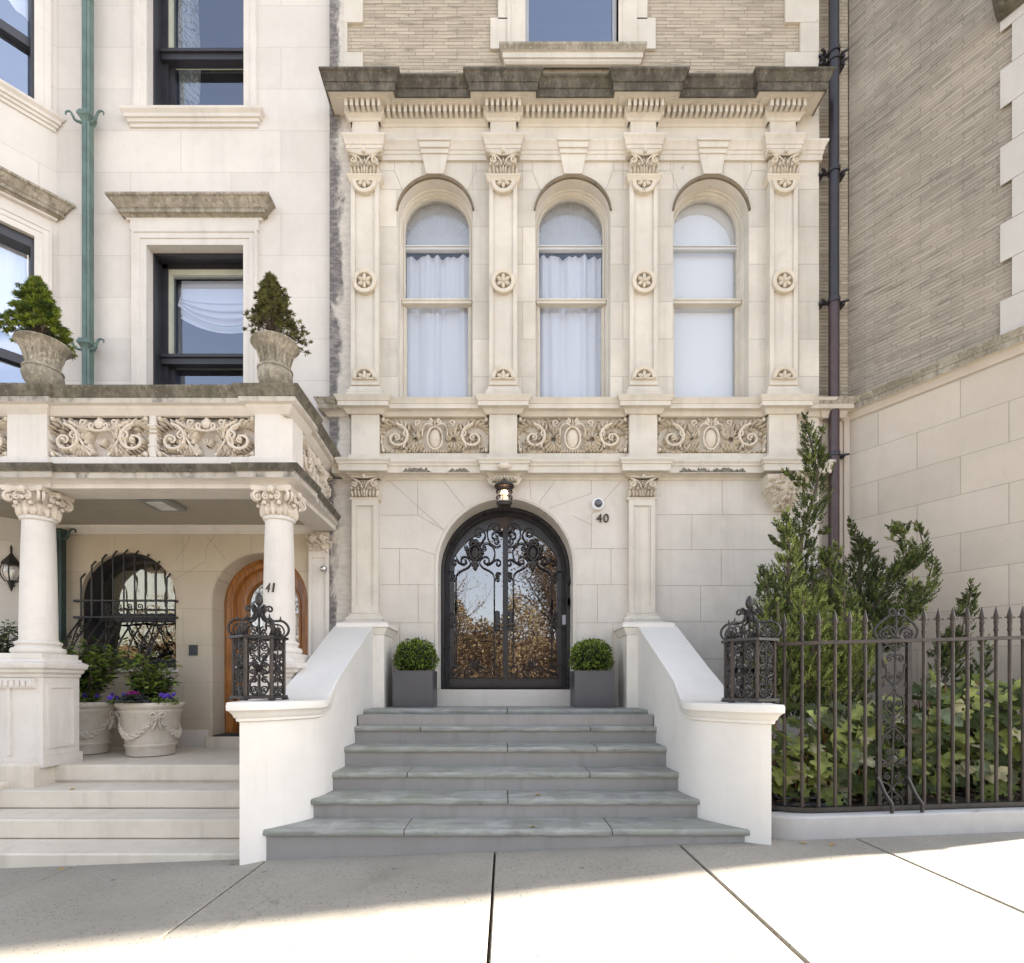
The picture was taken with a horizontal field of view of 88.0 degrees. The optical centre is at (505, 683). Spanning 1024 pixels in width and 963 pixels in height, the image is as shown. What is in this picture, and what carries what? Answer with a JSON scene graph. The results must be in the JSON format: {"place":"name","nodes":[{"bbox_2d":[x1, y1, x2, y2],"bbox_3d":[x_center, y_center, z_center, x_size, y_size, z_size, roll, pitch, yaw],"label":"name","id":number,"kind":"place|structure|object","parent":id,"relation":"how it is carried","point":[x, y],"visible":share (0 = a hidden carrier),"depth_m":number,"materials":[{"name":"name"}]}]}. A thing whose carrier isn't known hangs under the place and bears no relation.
{"place":"outdoors","nodes":[
{"label":"outdoors","id":0,"kind":"place"},
{"bbox_2d":[0,832,1023,962],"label":"sidewalk","id":1,"kind":"structure","parent":0,"point":[953,898],"depth_m":3.00,"materials":[{"name":"concrete"}]},
{"bbox_2d":[486,855,495,962],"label":"joint dirt","id":2,"kind":"structure","parent":1,"relation":"on","point":[490,927],"depth_m":2.96,"materials":[{"name":"soil"}]},
{"bbox_2d":[740,606,1023,839],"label":"iron fence","id":3,"kind":"object","parent":1,"relation":"on","point":[908,817],"visible":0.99,"depth_m":4.09,"materials":[{"name":"black metal"}]},
{"bbox_2d":[771,760,1020,811],"bbox_3d":[4.070,0.932,5.430,4.200,0.179,2.600,0,0,0],"label":"garden bed","id":4,"kind":"object","parent":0,"point":[960,797],"visible":0.01,"depth_m":4.32,"materials":[{"name":"soil"}]},
{"bbox_2d":[773,789,826,805],"bbox_3d":[2.377,0.942,4.345,0.344,0.117,0.310,0,0,0],"label":"cellar vent","id":5,"kind":"object","parent":4,"relation":"on","point":[796,804],"visible":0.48,"depth_m":4.26,"materials":[{"name":"grey metal"}]},
{"bbox_2d":[738,411,887,719],"bbox_3d":[3.037,-1.245,5.294,1.424,3.271,2.172,0,0,30],"label":"juniper","id":6,"kind":"object","parent":4,"relation":"on","point":[813,599],"visible":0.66,"depth_m":5.03,"materials":[{"name":"green plant"}]},
{"bbox_2d":[771,698,882,805],"bbox_3d":[2.505,0.595,4.356,1.035,0.970,0.649,0,0,0],"label":"oakleaf hydrangea","id":7,"kind":"object","parent":4,"relation":"on","point":[793,753],"visible":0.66,"depth_m":4.27,"materials":[{"name":"green plant"}]},
{"bbox_2d":[808,700,921,799],"bbox_3d":[2.997,0.588,4.469,0.900,0.902,0.584,0,0,-8],"label":"oakleaf hydrangea","id":8,"kind":"object","parent":4,"relation":"on","point":[900,787],"visible":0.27,"depth_m":4.32,"materials":[{"name":"green plant"}]},
{"bbox_2d":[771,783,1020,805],"bbox_3d":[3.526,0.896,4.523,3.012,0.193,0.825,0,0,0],"label":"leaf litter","id":9,"kind":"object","parent":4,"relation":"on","point":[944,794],"visible":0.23,"depth_m":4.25,"materials":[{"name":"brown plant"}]},
{"bbox_2d":[867,693,977,801],"bbox_3d":[3.398,0.554,4.482,0.877,0.950,0.565,0,0,0],"label":"oakleaf hydrangea","id":10,"kind":"object","parent":4,"relation":"on","point":[945,722],"visible":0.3,"depth_m":4.35,"materials":[{"name":"green plant"}]},
{"bbox_2d":[894,669,1020,799],"bbox_3d":[3.777,0.446,4.464,0.940,1.142,0.544,0,0,0],"label":"oakleaf hydrangea","id":11,"kind":"object","parent":4,"relation":"on","point":[945,774],"visible":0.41,"depth_m":4.36,"materials":[{"name":"green plant"}]},
{"bbox_2d":[945,671,1020,800],"bbox_3d":[4.183,0.441,4.464,1.028,1.128,0.666,0,0,0],"label":"oakleaf hydrangea","id":12,"kind":"object","parent":4,"relation":"on","point":[989,724],"visible":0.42,"depth_m":4.33,"materials":[{"name":"green plant"}]},
{"bbox_2d":[998,709,1020,787],"bbox_3d":[4.731,0.511,4.457,0.895,1.023,0.574,0,0,0],"label":"oakleaf hydrangea","id":13,"kind":"object","parent":4,"relation":"on","point":[1000,725],"visible":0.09,"depth_m":4.63,"materials":[{"name":"green plant"}]},
{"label":"ground","id":14,"kind":"structure","parent":0,"visible":0},
{"bbox_2d":[0,0,340,867],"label":"townhouse","id":15,"kind":"structure","parent":14,"relation":"on","point":[210,168],"depth_m":6.57,"materials":[{"name":"stone"}]},
{"bbox_2d":[0,619,17,652],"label":"camellia","id":16,"kind":"object","parent":15,"relation":"on","point":[3,636],"visible":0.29,"depth_m":5.72,"materials":[{"name":"green plant"}]},
{"bbox_2d":[0,545,19,591],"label":"wall lantern","id":17,"kind":"object","parent":15,"relation":"attached to","point":[10,559],"depth_m":6.27,"materials":[{"name":"metal"}]},
{"bbox_2d":[0,0,33,98],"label":"bay window","id":18,"kind":"structure","parent":15,"relation":"in","point":[16,16],"depth_m":6.78,"materials":[{"name":"blue glass"}]},
{"bbox_2d":[0,223,33,382],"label":"bay window","id":19,"kind":"structure","parent":15,"relation":"in","point":[16,248],"depth_m":6.48,"materials":[{"name":"blue glass"}]},
{"bbox_2d":[12,330,72,384],"bbox_3d":[-4.590,-3.089,5.270,0.456,0.548,0.456,0,0,0],"label":"stone urn","id":20,"kind":"object","parent":15,"relation":"on","point":[46,357],"visible":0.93,"depth_m":5.15,"materials":[{"name":"beige stone"}]},
{"bbox_2d":[0,274,77,360],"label":"dwarf conifer","id":21,"kind":"object","parent":20,"relation":"on","point":[36,309],"visible":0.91,"depth_m":5.16,"materials":[{"name":"green plant"}]},
{"bbox_2d":[56,528,76,648],"bbox_3d":[-5.460,-0.549,6.484,0.488,2.685,0.132,0,0,0],"label":"drainpipe","id":22,"kind":"object","parent":15,"relation":"on","point":[62,536],"visible":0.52,"depth_m":6.47,"materials":[{"name":"metal"}]},
{"bbox_2d":[65,0,104,384],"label":"drainpipe","id":23,"kind":"object","parent":15,"relation":"on","point":[88,345],"visible":0.85,"depth_m":6.45,"materials":[{"name":"green metal"}]},
{"bbox_2d":[79,701,117,754],"bbox_3d":[-4.788,0.498,6.050,0.630,0.585,0.630,0,0,0],"label":"garland pot","id":24,"kind":"object","parent":15,"relation":"on","point":[97,725],"visible":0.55,"depth_m":5.92,"materials":[{"name":"stone"}]},
{"bbox_2d":[79,693,100,704],"bbox_3d":[-4.741,0.163,5.896,0.458,0.149,0.291,0,0,0],"label":"pansy plant","id":25,"kind":"object","parent":24,"relation":"in","point":[84,696],"visible":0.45,"depth_m":5.91,"materials":[{"name":"green plant"}]},
{"bbox_2d":[59,635,137,701],"bbox_3d":[-4.766,-0.146,6.047,1.055,0.797,0.830,0,0,0],"label":"camellia","id":26,"kind":"object","parent":24,"relation":"in","point":[93,680],"visible":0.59,"depth_m":5.97,"materials":[{"name":"green plant"}]},
{"bbox_2d":[114,701,185,756],"bbox_3d":[-3.956,0.498,5.930,0.670,0.585,0.670,0,0,0],"label":"garland pot","id":27,"kind":"object","parent":15,"relation":"on","point":[145,729],"visible":0.99,"depth_m":5.71,"materials":[{"name":"stone"}]},
{"bbox_2d":[107,692,126,704],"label":"pansy plant","id":28,"kind":"object","parent":27,"relation":"in","point":[110,697],"visible":0.33,"depth_m":5.76,"materials":[{"name":"purple plant"}]},
{"bbox_2d":[114,690,151,703],"bbox_3d":[-3.972,0.149,5.660,0.331,0.159,0.334,0,0,0],"label":"ornamental cabbage","id":29,"kind":"object","parent":27,"relation":"on","point":[131,696],"visible":0.99,"depth_m":5.60,"materials":[{"name":"plant"}]},
{"bbox_2d":[119,652,183,702],"bbox_3d":[-4.001,-0.055,5.972,0.612,0.612,0.594,0,0,37],"label":"camellia","id":30,"kind":"object","parent":27,"relation":"on","point":[152,682],"visible":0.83,"depth_m":5.90,"materials":[{"name":"green plant"}]},
{"bbox_2d":[148,692,179,704],"bbox_3d":[-3.737,0.163,5.817,0.289,0.148,0.319,0,0,-27],"label":"pansy plant","id":31,"kind":"object","parent":27,"relation":"in","point":[167,697],"visible":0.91,"depth_m":5.76,"materials":[{"name":"purple plant"}]},
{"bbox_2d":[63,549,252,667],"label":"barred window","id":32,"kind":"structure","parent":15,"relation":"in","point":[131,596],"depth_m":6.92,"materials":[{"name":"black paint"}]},
{"bbox_2d":[136,499,186,511],"bbox_3d":[-3.710,-1.940,5.735,0.320,0.051,0.370,0,0,0],"label":"ceiling light","id":33,"kind":"object","parent":15,"relation":"attached to","point":[165,505],"visible":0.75,"depth_m":5.71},
{"bbox_2d":[189,645,197,654],"bbox_3d":[-3.890,-0.420,6.610,0.103,0.128,0.020,0,0,0],"label":"intercom panel","id":34,"kind":"object","parent":15,"relation":"attached to","point":[193,649],"visible":1,"depth_m":6.60,"materials":[{"name":"grey metal"}]},
{"bbox_2d":[153,253,242,384],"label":"sash window","id":35,"kind":"structure","parent":15,"relation":"in","point":[198,323],"depth_m":6.99,"materials":[{"name":"black paint"}]},
{"bbox_2d":[153,0,243,104],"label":"sash window","id":36,"kind":"structure","parent":15,"relation":"in","point":[198,45],"depth_m":7.05,"materials":[{"name":"glass"}]},
{"bbox_2d":[212,733,239,736],"bbox_3d":[-3.100,0.645,6.735,1.061,0.018,0.330,0,0,0],"label":"doormat","id":37,"kind":"object","parent":15,"relation":"on","point":[228,735],"visible":0.43,"depth_m":6.57,"materials":[{"name":"black rubber"}]},
{"bbox_2d":[225,559,307,732],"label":"front door","id":38,"kind":"structure","parent":15,"relation":"attached to","point":[245,584],"depth_m":6.99,"materials":[{"name":"brown wood"}]},
{"bbox_2d":[237,570,307,732],"bbox_3d":[-3.070,-0.442,7.066,0.994,2.191,0.152,0,0,0],"label":"door leaf","id":39,"kind":"structure","parent":38,"relation":"in","point":[245,594],"depth_m":7.01,"materials":[{"name":"brown wood"}]},
{"bbox_2d":[265,583,274,591],"bbox_3d":[-2.252,-0.919,5.077,0.101,0.086,0.016,0,0,16],"label":"house number","id":40,"kind":"object","parent":15,"relation":"attached to","point":[267,587],"visible":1,"depth_m":5.07,"materials":[{"name":"brown metal"}]},
{"bbox_2d":[250,330,299,382],"bbox_3d":[-2.285,-3.089,5.270,0.456,0.548,0.456,0,0,0],"label":"stone urn","id":41,"kind":"object","parent":15,"relation":"on","point":[278,353],"visible":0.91,"depth_m":5.14,"materials":[{"name":"beige stone"}]},
{"bbox_2d":[242,271,312,356],"bbox_3d":[-2.263,-3.695,5.247,0.669,0.793,0.610,0,0,0],"label":"dwarf conifer","id":42,"kind":"object","parent":41,"relation":"on","point":[272,311],"visible":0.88,"depth_m":5.19,"materials":[{"name":"green plant"}]},
{"bbox_2d":[320,565,326,571],"bbox_3d":[-2.230,-1.407,6.500,0.083,0.084,0.089,0,0,0],"label":"sensor light","id":43,"kind":"object","parent":15,"relation":"attached to","point":[323,568],"visible":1,"depth_m":6.47,"materials":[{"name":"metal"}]},
{"bbox_2d":[226,622,784,864],"bbox_3d":[0.000,0.415,5.431,4.102,2.250,3.237,0,0,0],"label":"entrance stoop","id":44,"kind":"object","parent":14,"relation":"on","point":[671,748],"visible":0.97,"depth_m":4.47,"materials":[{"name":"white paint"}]},
{"bbox_2d":[227,593,289,700],"bbox_3d":[-1.917,-0.292,4.130,0.412,0.835,0.444,0,0,0],"label":"iron newel basket","id":45,"kind":"object","parent":44,"relation":"on","point":[275,637],"visible":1,"depth_m":4.03,"materials":[{"name":"black metal"}]},
{"bbox_2d":[392,671,436,706],"bbox_3d":[-1.068,0.059,6.303,0.468,0.421,0.413,0,0,0],"label":"cube planter","id":46,"kind":"object","parent":44,"relation":"on","point":[414,688],"visible":1,"depth_m":6.10,"materials":[{"name":"grey metal"}]},
{"bbox_2d":[391,637,440,670],"bbox_3d":[-1.058,-0.307,6.314,0.560,0.510,0.556,0,0,-30],"label":"boxwood ball","id":47,"kind":"object","parent":46,"relation":"in","point":[413,655],"visible":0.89,"depth_m":6.17,"materials":[{"name":"green plant"}]},
{"bbox_2d":[570,671,614,706],"bbox_3d":[1.023,0.059,6.303,0.462,0.421,0.413,0,0,0],"label":"cube planter","id":48,"kind":"object","parent":44,"relation":"on","point":[591,688],"visible":1,"depth_m":6.10,"materials":[{"name":"grey metal"}]},
{"bbox_2d":[568,637,615,670],"bbox_3d":[1.020,-0.303,6.318,0.552,0.503,0.550,0,0,0],"label":"boxwood ball","id":49,"kind":"object","parent":48,"relation":"in","point":[593,655],"visible":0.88,"depth_m":6.17,"materials":[{"name":"green plant"}]},
{"bbox_2d":[720,595,780,702],"bbox_3d":[1.908,-0.273,4.150,0.412,0.835,0.444,0,0,0],"label":"iron newel basket","id":50,"kind":"object","parent":44,"relation":"on","point":[750,670],"visible":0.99,"depth_m":4.05,"materials":[{"name":"black metal"}]},
{"bbox_2d":[313,0,837,755],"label":"townhouse","id":51,"kind":"structure","parent":14,"relation":"on","point":[573,258],"depth_m":6.55,"materials":[{"name":"stone"}]},
{"bbox_2d":[401,196,471,396],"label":"arched window","id":52,"kind":"structure","parent":51,"relation":"in","point":[437,300],"depth_m":6.86,"materials":[{"name":"white fabric"}]},
{"bbox_2d":[494,478,513,508],"bbox_3d":[-0.014,-2.281,6.330,0.244,0.363,0.244,0,0,0],"label":"wall lamp","id":53,"kind":"object","parent":51,"relation":"attached to","point":[504,487],"visible":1,"depth_m":6.27,"materials":[{"name":"metal"}]},
{"bbox_2d":[441,507,569,688],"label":"double door","id":54,"kind":"structure","parent":51,"relation":"attached to","point":[505,598],"depth_m":8.74,"materials":[{"name":"paint"}]},
{"bbox_2d":[449,517,504,687],"bbox_3d":[-0.371,-1.070,6.920,0.742,2.243,0.130,0,0,0],"label":"door leaf","id":55,"kind":"structure","parent":54,"relation":"in","point":[497,523],"depth_m":6.93,"materials":[{"name":"paint"}]},
{"bbox_2d":[505,516,561,687],"bbox_3d":[0.371,-1.070,6.920,0.742,2.243,0.130,0,0,0],"label":"door leaf","id":56,"kind":"structure","parent":54,"relation":"in","point":[513,523],"depth_m":6.93,"materials":[{"name":"paint"}]},
{"bbox_2d":[536,196,606,396],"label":"arched window","id":57,"kind":"structure","parent":51,"relation":"in","point":[571,300],"depth_m":6.86,"materials":[{"name":"white fabric"}]},
{"bbox_2d":[499,0,646,66],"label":"top window","id":58,"kind":"structure","parent":51,"relation":"in","point":[545,33],"depth_m":6.53,"materials":[{"name":"stone"}]},
{"bbox_2d":[592,498,603,510],"bbox_3d":[1.137,-2.204,6.500,0.156,0.156,0.099,0,0,0],"label":"security camera","id":59,"kind":"object","parent":51,"relation":"attached to","point":[597,504],"visible":1,"depth_m":6.49,"materials":[{"name":"white plastic"}]},
{"bbox_2d":[596,514,608,521],"bbox_3d":[1.196,-2.040,6.536,0.153,0.105,0.016,0,0,0],"label":"house number","id":60,"kind":"object","parent":51,"relation":"attached to","point":[600,518],"visible":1,"depth_m":6.53,"materials":[{"name":"brown metal"}]},
{"bbox_2d":[673,196,741,396],"bbox_3d":[2.539,-4.853,6.772,0.941,2.775,0.165,0,0,0],"label":"arched window","id":61,"kind":"structure","parent":51,"relation":"in","point":[706,300],"depth_m":6.86,"materials":[{"name":"white glass"}]},
{"bbox_2d":[818,0,849,696],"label":"drainpipe","id":62,"kind":"object","parent":51,"relation":"attached to","point":[834,303],"visible":0.73,"depth_m":6.46,"materials":[{"name":"black metal"}]},
{"bbox_2d":[818,0,855,716],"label":"party wall","id":63,"kind":"structure","parent":14,"relation":"on","point":[844,402],"depth_m":6.64,"materials":[{"name":"brick"}]},
{"bbox_2d":[835,516,942,653],"bbox_3d":[3.789,-1.013,5.372,0.810,1.449,0.967,0,0,-24],"label":"juniper","id":64,"kind":"object","parent":14,"relation":"on","point":[903,565],"visible":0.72,"depth_m":5.26,"materials":[{"name":"green plant"}]},
{"bbox_2d":[848,0,1023,760],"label":"townhouse","id":65,"kind":"structure","parent":14,"relation":"on","point":[936,240],"depth_m":5.83,"materials":[{"name":"brick"}]},
{"bbox_2d":[916,578,993,705],"bbox_3d":[4.209,-0.383,4.955,0.656,1.218,0.369,0,0,0],"label":"juniper","id":66,"kind":"object","parent":14,"relation":"on","point":[945,648],"visible":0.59,"depth_m":4.94,"materials":[{"name":"green plant"}]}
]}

